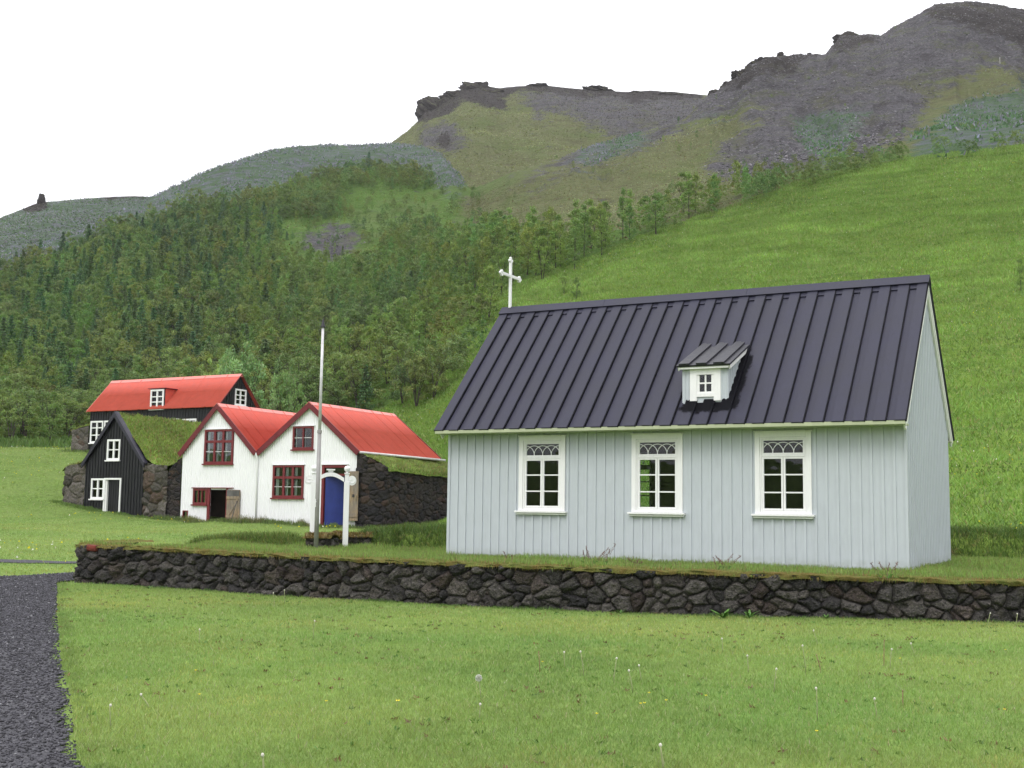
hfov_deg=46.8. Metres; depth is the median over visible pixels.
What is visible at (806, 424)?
church
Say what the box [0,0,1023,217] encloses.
sky
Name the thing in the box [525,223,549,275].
birch tree
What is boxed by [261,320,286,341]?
willow bush
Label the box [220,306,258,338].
willow bush
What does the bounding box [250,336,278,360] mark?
willow bush
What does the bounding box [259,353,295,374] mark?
willow bush
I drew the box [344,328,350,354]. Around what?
poplar tree
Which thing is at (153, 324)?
willow bush
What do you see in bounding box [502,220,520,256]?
birch tree
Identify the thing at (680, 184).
birch tree
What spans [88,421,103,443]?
window
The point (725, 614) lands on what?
leafy weed
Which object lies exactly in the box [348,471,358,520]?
door
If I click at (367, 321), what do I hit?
poplar tree
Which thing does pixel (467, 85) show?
rock outcrop
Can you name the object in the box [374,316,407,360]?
willow bush
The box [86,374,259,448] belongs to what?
red roofed house
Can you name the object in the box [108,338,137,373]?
willow bush
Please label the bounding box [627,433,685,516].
window
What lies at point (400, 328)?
poplar tree
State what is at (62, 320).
willow bush
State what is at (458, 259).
willow bush
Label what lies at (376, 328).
poplar tree
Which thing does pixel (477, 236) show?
willow bush
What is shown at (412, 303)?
poplar tree
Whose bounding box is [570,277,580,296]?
birch tree
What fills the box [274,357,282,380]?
spruce tree
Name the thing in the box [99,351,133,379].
willow bush
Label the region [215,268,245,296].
willow bush
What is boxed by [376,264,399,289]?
willow bush
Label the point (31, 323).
willow bush
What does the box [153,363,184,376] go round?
willow bush
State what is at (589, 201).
birch tree
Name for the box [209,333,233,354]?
willow bush
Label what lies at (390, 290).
willow bush
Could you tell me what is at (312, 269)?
willow bush
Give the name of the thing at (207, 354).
birch tree
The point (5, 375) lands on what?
poplar tree
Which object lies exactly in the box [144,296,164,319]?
willow bush
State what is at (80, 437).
stone wall
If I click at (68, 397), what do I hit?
willow bush
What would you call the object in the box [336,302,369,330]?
willow bush
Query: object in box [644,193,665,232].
birch tree
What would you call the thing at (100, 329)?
willow bush
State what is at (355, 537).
stone stub
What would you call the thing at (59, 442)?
tall grass
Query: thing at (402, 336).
willow bush
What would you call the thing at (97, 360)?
willow bush
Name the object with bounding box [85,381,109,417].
willow bush
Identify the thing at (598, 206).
birch tree
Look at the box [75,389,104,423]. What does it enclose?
willow bush
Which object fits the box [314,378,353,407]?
willow bush
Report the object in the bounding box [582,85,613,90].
rock outcrop
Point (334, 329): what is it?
poplar tree
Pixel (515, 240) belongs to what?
birch tree
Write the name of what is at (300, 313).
poplar tree
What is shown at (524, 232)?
birch tree
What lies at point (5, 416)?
willow bush
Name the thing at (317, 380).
poplar tree
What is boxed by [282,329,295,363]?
poplar tree
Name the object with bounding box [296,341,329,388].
willow bush
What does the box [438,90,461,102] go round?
rock outcrop
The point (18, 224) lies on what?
tussocks
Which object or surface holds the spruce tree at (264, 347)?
on the ground at (958, 87)
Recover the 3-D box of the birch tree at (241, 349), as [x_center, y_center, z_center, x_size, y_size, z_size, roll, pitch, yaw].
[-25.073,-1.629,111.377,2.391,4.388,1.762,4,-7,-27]
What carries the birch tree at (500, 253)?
on the ground at (958, 87)
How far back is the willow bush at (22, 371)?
114.99 m
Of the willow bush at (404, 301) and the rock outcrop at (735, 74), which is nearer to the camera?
the willow bush at (404, 301)
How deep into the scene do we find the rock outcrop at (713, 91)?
339.33 m
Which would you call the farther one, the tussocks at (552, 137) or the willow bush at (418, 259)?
the tussocks at (552, 137)
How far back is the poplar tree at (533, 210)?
125.92 m
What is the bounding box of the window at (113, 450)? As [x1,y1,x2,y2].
[104,439,120,460]
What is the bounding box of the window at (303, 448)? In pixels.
[290,425,314,450]
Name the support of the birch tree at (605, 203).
on the ground at (958, 87)
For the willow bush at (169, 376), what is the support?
on the ground at (958, 87)
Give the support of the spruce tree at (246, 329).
on the ground at (958, 87)
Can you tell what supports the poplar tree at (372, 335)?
on the ground at (958, 87)
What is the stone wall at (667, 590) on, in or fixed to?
on the churchyard ground
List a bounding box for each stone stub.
[302,531,341,547]
[332,530,373,543]
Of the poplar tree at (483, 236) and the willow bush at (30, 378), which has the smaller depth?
the willow bush at (30, 378)
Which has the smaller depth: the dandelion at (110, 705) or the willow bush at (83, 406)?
the dandelion at (110, 705)
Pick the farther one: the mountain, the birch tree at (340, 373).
the mountain
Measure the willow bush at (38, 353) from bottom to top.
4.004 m
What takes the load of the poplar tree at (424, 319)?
on the ground at (958, 87)
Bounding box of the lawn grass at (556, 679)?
[0,393,1023,767]
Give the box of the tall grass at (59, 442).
[0,435,948,570]
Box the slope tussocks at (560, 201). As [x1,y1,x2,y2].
[0,69,1023,438]
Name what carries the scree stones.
on the ground at (958, 87)
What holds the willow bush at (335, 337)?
on the ground at (958, 87)
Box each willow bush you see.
[0,380,30,402]
[0,386,56,433]
[0,393,42,439]
[1,373,43,404]
[1,398,26,436]
[4,387,51,437]
[7,366,38,391]
[11,372,46,390]
[14,319,46,347]
[17,378,42,389]
[21,391,59,435]
[27,346,55,378]
[40,391,67,429]
[41,392,78,434]
[48,397,89,439]
[49,318,81,346]
[53,336,80,364]
[53,390,90,432]
[55,386,89,407]
[61,402,89,434]
[66,391,88,427]
[71,366,94,395]
[72,284,103,314]
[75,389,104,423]
[77,356,110,386]
[82,396,94,423]
[83,380,114,400]
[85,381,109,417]
[86,335,111,369]
[88,380,110,396]
[89,336,117,366]
[89,368,116,390]
[91,318,120,342]
[96,338,124,366]
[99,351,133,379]
[102,328,129,348]
[102,343,136,379]
[106,368,130,380]
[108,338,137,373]
[126,370,166,379]
[128,355,154,379]
[135,300,166,320]
[138,317,168,347]
[140,346,159,373]
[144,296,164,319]
[151,346,184,375]
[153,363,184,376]
[154,374,175,377]
[162,308,188,340]
[163,303,185,322]
[166,324,200,353]
[170,285,199,313]
[170,324,204,350]
[172,354,212,376]
[177,343,197,374]
[196,345,219,364]
[207,361,222,374]
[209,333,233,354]
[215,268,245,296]
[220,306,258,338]
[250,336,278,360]
[251,367,282,403]
[253,329,283,364]
[256,378,293,410]
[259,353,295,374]
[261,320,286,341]
[261,341,298,373]
[262,298,287,323]
[270,373,313,410]
[273,366,345,411]
[279,293,310,322]
[279,353,323,405]
[291,381,324,405]
[293,319,329,353]
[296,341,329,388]
[297,264,320,285]
[301,356,331,395]
[303,295,329,325]
[309,341,333,372]
[312,303,336,330]
[313,323,333,346]
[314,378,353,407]
[315,310,341,332]
[316,351,364,400]
[322,354,356,397]
[324,328,354,353]
[326,353,386,408]
[330,329,365,358]
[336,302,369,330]
[339,350,379,391]
[342,324,384,358]
[343,306,369,328]
[348,355,383,395]
[358,291,381,319]
[362,300,392,326]
[366,331,421,382]
[367,336,403,383]
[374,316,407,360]
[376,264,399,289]
[380,285,400,310]
[381,296,413,332]
[383,357,423,402]
[387,355,439,406]
[388,274,422,307]
[398,347,429,393]
[399,268,422,294]
[408,345,453,397]
[412,255,433,283]
[413,286,444,310]
[450,230,472,256]
[451,255,476,281]
[466,229,490,246]
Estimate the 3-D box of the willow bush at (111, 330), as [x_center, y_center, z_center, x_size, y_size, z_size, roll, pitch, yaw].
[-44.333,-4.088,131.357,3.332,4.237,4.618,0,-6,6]
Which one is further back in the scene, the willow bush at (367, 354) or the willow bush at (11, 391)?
the willow bush at (11, 391)
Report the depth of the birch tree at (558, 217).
122.08 m
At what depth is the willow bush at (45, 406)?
102.43 m
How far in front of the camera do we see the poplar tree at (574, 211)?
117.17 m
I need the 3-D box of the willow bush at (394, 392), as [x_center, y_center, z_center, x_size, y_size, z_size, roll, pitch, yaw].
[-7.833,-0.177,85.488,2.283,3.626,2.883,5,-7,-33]
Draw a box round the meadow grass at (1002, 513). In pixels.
[372,143,1023,528]
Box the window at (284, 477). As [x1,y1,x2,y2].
[270,464,304,498]
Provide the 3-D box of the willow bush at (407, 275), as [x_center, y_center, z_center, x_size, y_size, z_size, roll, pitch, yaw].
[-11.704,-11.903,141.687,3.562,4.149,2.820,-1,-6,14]
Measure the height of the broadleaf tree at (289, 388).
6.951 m
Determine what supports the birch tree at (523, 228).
on the ground at (958, 87)
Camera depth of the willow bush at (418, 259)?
152.96 m
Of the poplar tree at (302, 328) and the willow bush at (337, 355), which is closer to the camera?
the willow bush at (337, 355)
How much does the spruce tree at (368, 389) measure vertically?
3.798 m
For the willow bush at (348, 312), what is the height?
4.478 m
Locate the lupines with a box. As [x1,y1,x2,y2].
[0,87,1023,264]
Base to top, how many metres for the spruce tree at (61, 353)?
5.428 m
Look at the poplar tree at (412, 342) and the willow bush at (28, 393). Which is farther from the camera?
the willow bush at (28, 393)
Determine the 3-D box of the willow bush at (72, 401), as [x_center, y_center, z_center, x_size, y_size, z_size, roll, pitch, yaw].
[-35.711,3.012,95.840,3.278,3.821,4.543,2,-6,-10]
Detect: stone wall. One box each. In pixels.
[71,423,89,449]
[73,539,1023,622]
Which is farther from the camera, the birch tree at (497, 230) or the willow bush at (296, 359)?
the birch tree at (497, 230)
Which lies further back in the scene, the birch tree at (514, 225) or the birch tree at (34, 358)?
the birch tree at (514, 225)
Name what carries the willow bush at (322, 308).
on the ground at (958, 87)
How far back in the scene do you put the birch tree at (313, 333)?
115.31 m
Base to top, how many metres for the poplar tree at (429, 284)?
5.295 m
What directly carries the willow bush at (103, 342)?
on the ground at (958, 87)
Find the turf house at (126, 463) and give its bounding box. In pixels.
[62,411,200,516]
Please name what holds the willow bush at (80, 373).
on the ground at (958, 87)
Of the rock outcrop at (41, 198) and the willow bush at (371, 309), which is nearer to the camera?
the willow bush at (371, 309)
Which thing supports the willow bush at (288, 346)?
on the ground at (958, 87)
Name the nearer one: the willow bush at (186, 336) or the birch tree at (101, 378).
the birch tree at (101, 378)
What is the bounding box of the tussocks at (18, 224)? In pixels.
[0,196,144,255]
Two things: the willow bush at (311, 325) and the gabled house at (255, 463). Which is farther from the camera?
the willow bush at (311, 325)
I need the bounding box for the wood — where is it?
[0,12,1023,437]
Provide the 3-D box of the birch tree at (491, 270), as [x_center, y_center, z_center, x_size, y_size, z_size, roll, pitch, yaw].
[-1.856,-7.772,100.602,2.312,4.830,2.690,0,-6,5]
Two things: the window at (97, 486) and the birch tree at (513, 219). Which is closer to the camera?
the window at (97, 486)
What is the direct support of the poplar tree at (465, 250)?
on the ground at (958, 87)
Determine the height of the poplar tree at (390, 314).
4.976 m
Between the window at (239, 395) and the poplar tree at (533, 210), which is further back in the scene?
the poplar tree at (533, 210)
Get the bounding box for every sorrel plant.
[581,543,615,565]
[713,554,740,569]
[870,561,897,579]
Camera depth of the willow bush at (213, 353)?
115.66 m
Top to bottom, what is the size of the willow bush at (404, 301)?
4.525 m
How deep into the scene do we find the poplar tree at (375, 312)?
115.02 m
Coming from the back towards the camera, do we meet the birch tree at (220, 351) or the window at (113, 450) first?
the birch tree at (220, 351)
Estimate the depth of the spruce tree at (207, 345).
112.69 m
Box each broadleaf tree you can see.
[199,358,220,375]
[218,340,272,408]
[267,359,307,412]
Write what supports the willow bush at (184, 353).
on the ground at (958, 87)
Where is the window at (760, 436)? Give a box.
[751,430,814,518]
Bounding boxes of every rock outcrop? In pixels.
[37,193,45,203]
[415,96,443,119]
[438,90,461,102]
[458,81,490,90]
[480,89,503,92]
[526,83,548,86]
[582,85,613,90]
[659,92,682,94]
[707,89,717,95]
[731,68,746,79]
[744,56,769,68]
[832,31,860,42]
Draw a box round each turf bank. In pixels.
[183,529,305,545]
[352,522,1023,558]
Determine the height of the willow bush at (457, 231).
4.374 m
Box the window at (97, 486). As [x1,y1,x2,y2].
[88,478,103,499]
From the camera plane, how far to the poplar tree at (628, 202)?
112.80 m
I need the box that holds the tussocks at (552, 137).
[395,87,702,186]
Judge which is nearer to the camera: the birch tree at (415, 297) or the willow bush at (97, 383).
the willow bush at (97, 383)
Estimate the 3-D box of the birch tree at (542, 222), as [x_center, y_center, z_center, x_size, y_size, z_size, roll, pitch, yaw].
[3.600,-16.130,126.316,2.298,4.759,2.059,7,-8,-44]
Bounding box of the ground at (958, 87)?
[0,1,1023,767]
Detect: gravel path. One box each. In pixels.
[0,559,76,562]
[0,575,79,767]
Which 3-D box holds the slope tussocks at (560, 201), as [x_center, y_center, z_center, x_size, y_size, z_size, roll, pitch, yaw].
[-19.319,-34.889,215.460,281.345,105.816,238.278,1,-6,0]
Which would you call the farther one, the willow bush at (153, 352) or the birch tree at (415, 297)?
the willow bush at (153, 352)
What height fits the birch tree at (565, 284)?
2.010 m
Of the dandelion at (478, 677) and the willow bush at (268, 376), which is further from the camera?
the willow bush at (268, 376)
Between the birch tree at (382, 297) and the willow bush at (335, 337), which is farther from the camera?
the birch tree at (382, 297)
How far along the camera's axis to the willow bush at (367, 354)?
94.83 m
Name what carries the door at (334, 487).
in the gabled house at (255, 463)
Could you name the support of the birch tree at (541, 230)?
on the ground at (958, 87)
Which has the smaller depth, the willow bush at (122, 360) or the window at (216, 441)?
the window at (216, 441)
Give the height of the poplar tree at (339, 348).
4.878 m
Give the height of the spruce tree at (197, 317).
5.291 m
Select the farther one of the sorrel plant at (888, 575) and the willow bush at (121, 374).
the willow bush at (121, 374)
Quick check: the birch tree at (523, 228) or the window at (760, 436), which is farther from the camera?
the birch tree at (523, 228)
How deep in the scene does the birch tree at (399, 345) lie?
88.85 m
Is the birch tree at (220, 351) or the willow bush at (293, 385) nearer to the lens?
the willow bush at (293, 385)
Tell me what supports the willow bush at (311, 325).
on the ground at (958, 87)
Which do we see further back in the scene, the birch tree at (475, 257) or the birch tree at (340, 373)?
the birch tree at (475, 257)
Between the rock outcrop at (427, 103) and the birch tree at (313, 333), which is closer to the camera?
the birch tree at (313, 333)
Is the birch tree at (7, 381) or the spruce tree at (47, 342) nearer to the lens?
the birch tree at (7, 381)
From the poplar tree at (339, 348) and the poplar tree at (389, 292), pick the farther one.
the poplar tree at (389, 292)
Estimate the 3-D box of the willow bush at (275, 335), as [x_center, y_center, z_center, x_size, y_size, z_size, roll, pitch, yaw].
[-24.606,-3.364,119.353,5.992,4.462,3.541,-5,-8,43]
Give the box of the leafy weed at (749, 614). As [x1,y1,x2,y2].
[744,609,757,617]
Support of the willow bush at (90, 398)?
on the ground at (958, 87)
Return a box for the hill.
[0,196,149,256]
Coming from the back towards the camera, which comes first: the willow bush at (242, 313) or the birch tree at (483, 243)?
the willow bush at (242, 313)
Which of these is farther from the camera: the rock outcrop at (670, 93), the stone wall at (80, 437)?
the rock outcrop at (670, 93)
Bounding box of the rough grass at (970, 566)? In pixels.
[54,537,1023,767]
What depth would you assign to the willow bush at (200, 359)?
108.49 m
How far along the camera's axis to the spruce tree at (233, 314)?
130.97 m
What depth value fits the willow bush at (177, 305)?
141.57 m
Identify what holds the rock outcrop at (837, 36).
on the ground at (958, 87)
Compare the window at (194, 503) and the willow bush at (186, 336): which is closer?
the window at (194, 503)
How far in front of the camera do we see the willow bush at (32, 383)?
111.06 m
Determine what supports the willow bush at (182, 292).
on the ground at (958, 87)
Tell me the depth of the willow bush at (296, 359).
97.80 m
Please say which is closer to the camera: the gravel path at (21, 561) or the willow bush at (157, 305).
the gravel path at (21, 561)
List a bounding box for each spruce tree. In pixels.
[39,333,54,377]
[48,341,71,388]
[58,361,77,398]
[74,324,89,365]
[115,311,130,345]
[135,318,150,354]
[191,305,203,349]
[199,340,210,374]
[226,310,239,353]
[239,323,249,358]
[256,339,271,375]
[266,342,272,367]
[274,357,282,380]
[355,365,375,409]
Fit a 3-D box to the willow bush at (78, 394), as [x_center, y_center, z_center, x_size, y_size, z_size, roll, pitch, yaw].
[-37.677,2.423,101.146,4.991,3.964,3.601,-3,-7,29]
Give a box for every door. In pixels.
[108,480,119,512]
[226,490,239,520]
[324,476,344,524]
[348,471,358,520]
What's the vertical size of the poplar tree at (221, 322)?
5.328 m
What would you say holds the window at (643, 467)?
in the church
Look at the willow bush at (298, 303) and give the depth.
142.25 m
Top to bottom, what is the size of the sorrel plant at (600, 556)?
0.425 m
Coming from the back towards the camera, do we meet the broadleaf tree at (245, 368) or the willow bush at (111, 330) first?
the willow bush at (111, 330)
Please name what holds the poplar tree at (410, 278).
on the ground at (958, 87)
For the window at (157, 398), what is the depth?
68.46 m
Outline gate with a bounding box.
[305,465,355,545]
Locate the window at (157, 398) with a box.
[148,389,163,409]
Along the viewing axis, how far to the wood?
163.28 m
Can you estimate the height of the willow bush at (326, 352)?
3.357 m
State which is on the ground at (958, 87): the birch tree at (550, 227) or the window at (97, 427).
the birch tree at (550, 227)
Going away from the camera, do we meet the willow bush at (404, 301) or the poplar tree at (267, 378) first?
the poplar tree at (267, 378)
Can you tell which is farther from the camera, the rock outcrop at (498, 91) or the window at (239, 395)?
the rock outcrop at (498, 91)
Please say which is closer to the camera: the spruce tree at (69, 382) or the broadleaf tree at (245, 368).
the broadleaf tree at (245, 368)
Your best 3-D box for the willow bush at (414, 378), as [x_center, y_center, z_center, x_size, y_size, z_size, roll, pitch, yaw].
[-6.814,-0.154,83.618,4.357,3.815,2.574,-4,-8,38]
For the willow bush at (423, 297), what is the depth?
120.80 m
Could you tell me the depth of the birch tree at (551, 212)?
123.16 m
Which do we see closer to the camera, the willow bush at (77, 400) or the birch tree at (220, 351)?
the willow bush at (77, 400)
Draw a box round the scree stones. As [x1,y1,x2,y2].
[306,1,1023,254]
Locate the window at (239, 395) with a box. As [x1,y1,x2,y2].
[234,389,247,406]
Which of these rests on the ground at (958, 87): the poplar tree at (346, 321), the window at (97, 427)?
the poplar tree at (346, 321)
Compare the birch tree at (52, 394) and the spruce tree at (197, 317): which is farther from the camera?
the spruce tree at (197, 317)
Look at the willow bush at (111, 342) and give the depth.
124.94 m
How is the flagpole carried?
on the churchyard ground
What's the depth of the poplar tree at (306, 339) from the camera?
106.68 m
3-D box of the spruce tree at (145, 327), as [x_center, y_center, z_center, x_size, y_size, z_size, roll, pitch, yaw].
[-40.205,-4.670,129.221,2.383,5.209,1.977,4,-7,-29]
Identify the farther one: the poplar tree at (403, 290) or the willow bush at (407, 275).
the willow bush at (407, 275)
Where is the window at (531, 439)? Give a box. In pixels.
[514,435,566,514]
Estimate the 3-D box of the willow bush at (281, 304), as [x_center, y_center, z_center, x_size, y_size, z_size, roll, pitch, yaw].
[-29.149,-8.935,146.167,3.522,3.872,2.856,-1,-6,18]
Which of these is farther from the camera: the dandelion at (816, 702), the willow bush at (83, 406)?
the willow bush at (83, 406)
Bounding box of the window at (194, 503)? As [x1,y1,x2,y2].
[190,489,206,505]
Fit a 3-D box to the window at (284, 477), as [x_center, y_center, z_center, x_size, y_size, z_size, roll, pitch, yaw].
[-9.654,4.219,51.036,1.760,1.500,0.204,-2,-7,27]
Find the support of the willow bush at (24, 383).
on the ground at (958, 87)
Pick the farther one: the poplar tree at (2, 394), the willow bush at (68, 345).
the willow bush at (68, 345)
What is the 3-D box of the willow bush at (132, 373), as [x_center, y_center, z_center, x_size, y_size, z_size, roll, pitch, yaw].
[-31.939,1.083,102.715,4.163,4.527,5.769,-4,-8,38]
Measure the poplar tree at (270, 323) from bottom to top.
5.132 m
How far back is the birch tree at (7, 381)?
105.11 m
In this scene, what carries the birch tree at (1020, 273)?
on the ground at (958, 87)
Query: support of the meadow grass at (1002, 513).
on the ground at (958, 87)
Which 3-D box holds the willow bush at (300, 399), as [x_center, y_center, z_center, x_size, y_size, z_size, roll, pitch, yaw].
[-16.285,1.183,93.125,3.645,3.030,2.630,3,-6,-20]
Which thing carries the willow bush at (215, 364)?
on the ground at (958, 87)
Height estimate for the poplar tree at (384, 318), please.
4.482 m
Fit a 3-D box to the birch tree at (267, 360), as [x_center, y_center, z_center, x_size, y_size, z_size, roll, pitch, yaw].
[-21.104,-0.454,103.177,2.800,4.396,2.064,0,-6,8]
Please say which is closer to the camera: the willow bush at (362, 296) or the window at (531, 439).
the window at (531, 439)
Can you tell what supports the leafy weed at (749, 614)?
on the ground at (958, 87)
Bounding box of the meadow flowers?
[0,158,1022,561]
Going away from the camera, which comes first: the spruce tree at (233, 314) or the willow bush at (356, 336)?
the willow bush at (356, 336)
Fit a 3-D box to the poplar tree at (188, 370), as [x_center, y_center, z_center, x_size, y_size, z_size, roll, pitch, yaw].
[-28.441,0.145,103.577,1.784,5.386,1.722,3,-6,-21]
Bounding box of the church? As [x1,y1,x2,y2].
[434,257,954,569]
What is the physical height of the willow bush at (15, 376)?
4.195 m
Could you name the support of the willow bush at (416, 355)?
on the ground at (958, 87)
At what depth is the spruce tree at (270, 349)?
111.53 m
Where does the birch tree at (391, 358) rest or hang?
on the ground at (958, 87)
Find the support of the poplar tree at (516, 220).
on the ground at (958, 87)
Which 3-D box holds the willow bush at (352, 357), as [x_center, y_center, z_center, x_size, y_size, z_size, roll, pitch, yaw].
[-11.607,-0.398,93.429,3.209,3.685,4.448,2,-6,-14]
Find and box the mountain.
[391,86,706,187]
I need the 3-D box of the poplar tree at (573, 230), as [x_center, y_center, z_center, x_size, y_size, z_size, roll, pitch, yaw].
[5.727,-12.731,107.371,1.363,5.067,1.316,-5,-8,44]
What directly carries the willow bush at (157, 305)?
on the ground at (958, 87)
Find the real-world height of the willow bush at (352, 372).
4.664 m
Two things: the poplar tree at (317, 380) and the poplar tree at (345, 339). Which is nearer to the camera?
the poplar tree at (317, 380)
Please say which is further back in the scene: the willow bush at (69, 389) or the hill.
the hill
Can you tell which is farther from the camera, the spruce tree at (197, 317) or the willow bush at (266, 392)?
the spruce tree at (197, 317)
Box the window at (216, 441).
[202,428,233,464]
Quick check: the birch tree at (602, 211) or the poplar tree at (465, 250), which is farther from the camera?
the poplar tree at (465, 250)
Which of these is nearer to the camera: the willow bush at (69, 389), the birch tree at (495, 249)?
the willow bush at (69, 389)
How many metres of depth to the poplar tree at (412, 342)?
91.78 m
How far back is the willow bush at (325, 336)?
125.01 m
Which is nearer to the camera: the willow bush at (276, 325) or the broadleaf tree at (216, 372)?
the broadleaf tree at (216, 372)
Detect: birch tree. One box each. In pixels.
[0,378,15,398]
[24,356,47,381]
[33,390,66,439]
[90,374,104,395]
[199,351,213,374]
[211,347,228,371]
[221,317,241,348]
[235,347,255,362]
[262,354,276,386]
[305,329,325,352]
[330,370,352,405]
[342,309,366,341]
[370,293,391,323]
[383,349,405,388]
[388,341,413,390]
[401,294,426,331]
[465,247,482,287]
[476,231,496,264]
[476,236,494,278]
[477,265,503,317]
[485,225,507,260]
[488,247,501,278]
[490,248,513,292]
[499,230,521,274]
[500,235,523,280]
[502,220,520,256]
[504,217,520,247]
[516,227,534,274]
[519,221,534,258]
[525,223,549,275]
[527,235,555,278]
[529,226,555,270]
[538,212,552,245]
[541,206,556,251]
[544,223,556,262]
[549,214,564,252]
[559,272,568,292]
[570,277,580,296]
[582,198,597,241]
[583,207,600,248]
[590,204,609,242]
[591,207,611,254]
[594,200,614,246]
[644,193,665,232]
[671,171,692,210]
[1013,259,1023,289]
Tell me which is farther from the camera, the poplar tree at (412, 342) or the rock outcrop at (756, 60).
the rock outcrop at (756, 60)
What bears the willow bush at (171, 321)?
on the ground at (958, 87)
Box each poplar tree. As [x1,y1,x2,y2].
[0,365,12,397]
[0,387,7,432]
[54,363,70,393]
[128,355,143,379]
[181,355,193,376]
[216,317,226,352]
[235,334,250,363]
[256,372,269,406]
[265,317,277,341]
[266,326,277,350]
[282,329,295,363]
[289,306,303,333]
[295,320,308,360]
[300,325,314,369]
[307,363,319,400]
[327,315,338,353]
[327,315,339,352]
[330,332,347,365]
[338,325,349,352]
[341,317,351,353]
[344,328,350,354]
[357,331,368,354]
[360,324,380,377]
[361,315,373,350]
[368,321,384,366]
[368,321,384,380]
[370,306,379,326]
[380,313,389,335]
[383,281,397,312]
[385,303,394,346]
[392,322,406,366]
[394,299,405,331]
[398,285,409,327]
[404,277,415,313]
[404,291,417,333]
[408,330,420,354]
[411,311,428,352]
[418,302,435,352]
[420,278,435,324]
[438,261,450,304]
[446,241,459,277]
[452,247,462,284]
[458,245,471,285]
[477,234,487,276]
[509,216,520,247]
[521,212,536,263]
[524,206,540,244]
[546,221,564,267]
[554,219,569,265]
[568,198,583,250]
[568,216,582,268]
[578,202,591,255]
[617,187,627,239]
[621,189,636,239]
[680,171,697,216]
[689,171,701,214]
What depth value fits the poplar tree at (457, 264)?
132.52 m
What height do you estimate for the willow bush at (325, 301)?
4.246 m
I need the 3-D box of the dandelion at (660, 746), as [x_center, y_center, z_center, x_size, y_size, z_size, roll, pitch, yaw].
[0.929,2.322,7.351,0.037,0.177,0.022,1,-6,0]
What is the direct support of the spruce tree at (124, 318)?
on the ground at (958, 87)
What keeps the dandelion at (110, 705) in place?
on the ground at (958, 87)
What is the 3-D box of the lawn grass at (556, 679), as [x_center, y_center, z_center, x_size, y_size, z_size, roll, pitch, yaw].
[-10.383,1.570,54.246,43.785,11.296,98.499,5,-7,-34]
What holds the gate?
on the churchyard ground
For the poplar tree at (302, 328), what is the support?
on the ground at (958, 87)
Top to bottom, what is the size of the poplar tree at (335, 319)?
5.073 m
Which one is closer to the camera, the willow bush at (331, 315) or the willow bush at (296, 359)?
the willow bush at (296, 359)
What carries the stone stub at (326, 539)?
on the churchyard ground
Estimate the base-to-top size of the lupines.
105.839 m
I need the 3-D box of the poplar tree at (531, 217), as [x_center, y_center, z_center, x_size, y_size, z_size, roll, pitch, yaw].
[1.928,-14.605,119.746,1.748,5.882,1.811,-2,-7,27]
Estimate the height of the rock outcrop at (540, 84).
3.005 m
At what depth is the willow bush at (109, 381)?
107.42 m
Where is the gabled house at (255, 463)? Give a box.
[163,401,447,527]
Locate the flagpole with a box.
[314,318,325,546]
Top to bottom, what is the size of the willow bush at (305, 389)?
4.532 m
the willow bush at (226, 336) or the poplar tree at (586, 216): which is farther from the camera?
the willow bush at (226, 336)
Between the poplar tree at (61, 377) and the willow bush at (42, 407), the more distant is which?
the poplar tree at (61, 377)
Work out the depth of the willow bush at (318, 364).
99.22 m
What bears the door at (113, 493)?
in the turf house at (126, 463)
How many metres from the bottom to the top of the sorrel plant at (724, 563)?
0.305 m
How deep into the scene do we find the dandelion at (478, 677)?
10.09 m
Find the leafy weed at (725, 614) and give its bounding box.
[711,609,731,617]
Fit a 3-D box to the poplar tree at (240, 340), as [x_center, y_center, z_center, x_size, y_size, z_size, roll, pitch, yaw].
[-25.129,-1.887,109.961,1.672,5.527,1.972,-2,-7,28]
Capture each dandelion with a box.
[109,704,111,727]
[261,753,264,767]
[475,674,481,696]
[659,743,663,767]
[815,687,817,720]
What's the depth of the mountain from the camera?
443.20 m
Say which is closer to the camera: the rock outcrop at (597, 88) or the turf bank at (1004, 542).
the turf bank at (1004, 542)
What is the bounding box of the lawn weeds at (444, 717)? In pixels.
[56,587,1023,767]
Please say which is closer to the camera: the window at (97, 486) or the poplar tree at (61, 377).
the window at (97, 486)
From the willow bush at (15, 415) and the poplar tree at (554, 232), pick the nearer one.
the willow bush at (15, 415)
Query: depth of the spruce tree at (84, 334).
130.81 m
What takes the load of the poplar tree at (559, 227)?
on the ground at (958, 87)
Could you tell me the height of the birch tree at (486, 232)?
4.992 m
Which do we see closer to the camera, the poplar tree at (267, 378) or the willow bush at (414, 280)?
the poplar tree at (267, 378)
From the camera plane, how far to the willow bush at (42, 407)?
99.46 m
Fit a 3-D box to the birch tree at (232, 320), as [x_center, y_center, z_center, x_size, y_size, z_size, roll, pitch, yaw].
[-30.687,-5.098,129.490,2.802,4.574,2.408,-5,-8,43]
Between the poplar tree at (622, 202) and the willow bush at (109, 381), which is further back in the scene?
the poplar tree at (622, 202)
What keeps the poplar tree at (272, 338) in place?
on the ground at (958, 87)
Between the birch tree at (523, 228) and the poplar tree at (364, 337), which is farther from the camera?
the birch tree at (523, 228)
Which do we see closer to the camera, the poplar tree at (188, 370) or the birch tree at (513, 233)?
the poplar tree at (188, 370)
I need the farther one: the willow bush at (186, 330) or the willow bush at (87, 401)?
the willow bush at (186, 330)
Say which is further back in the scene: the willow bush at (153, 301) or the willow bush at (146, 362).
the willow bush at (153, 301)

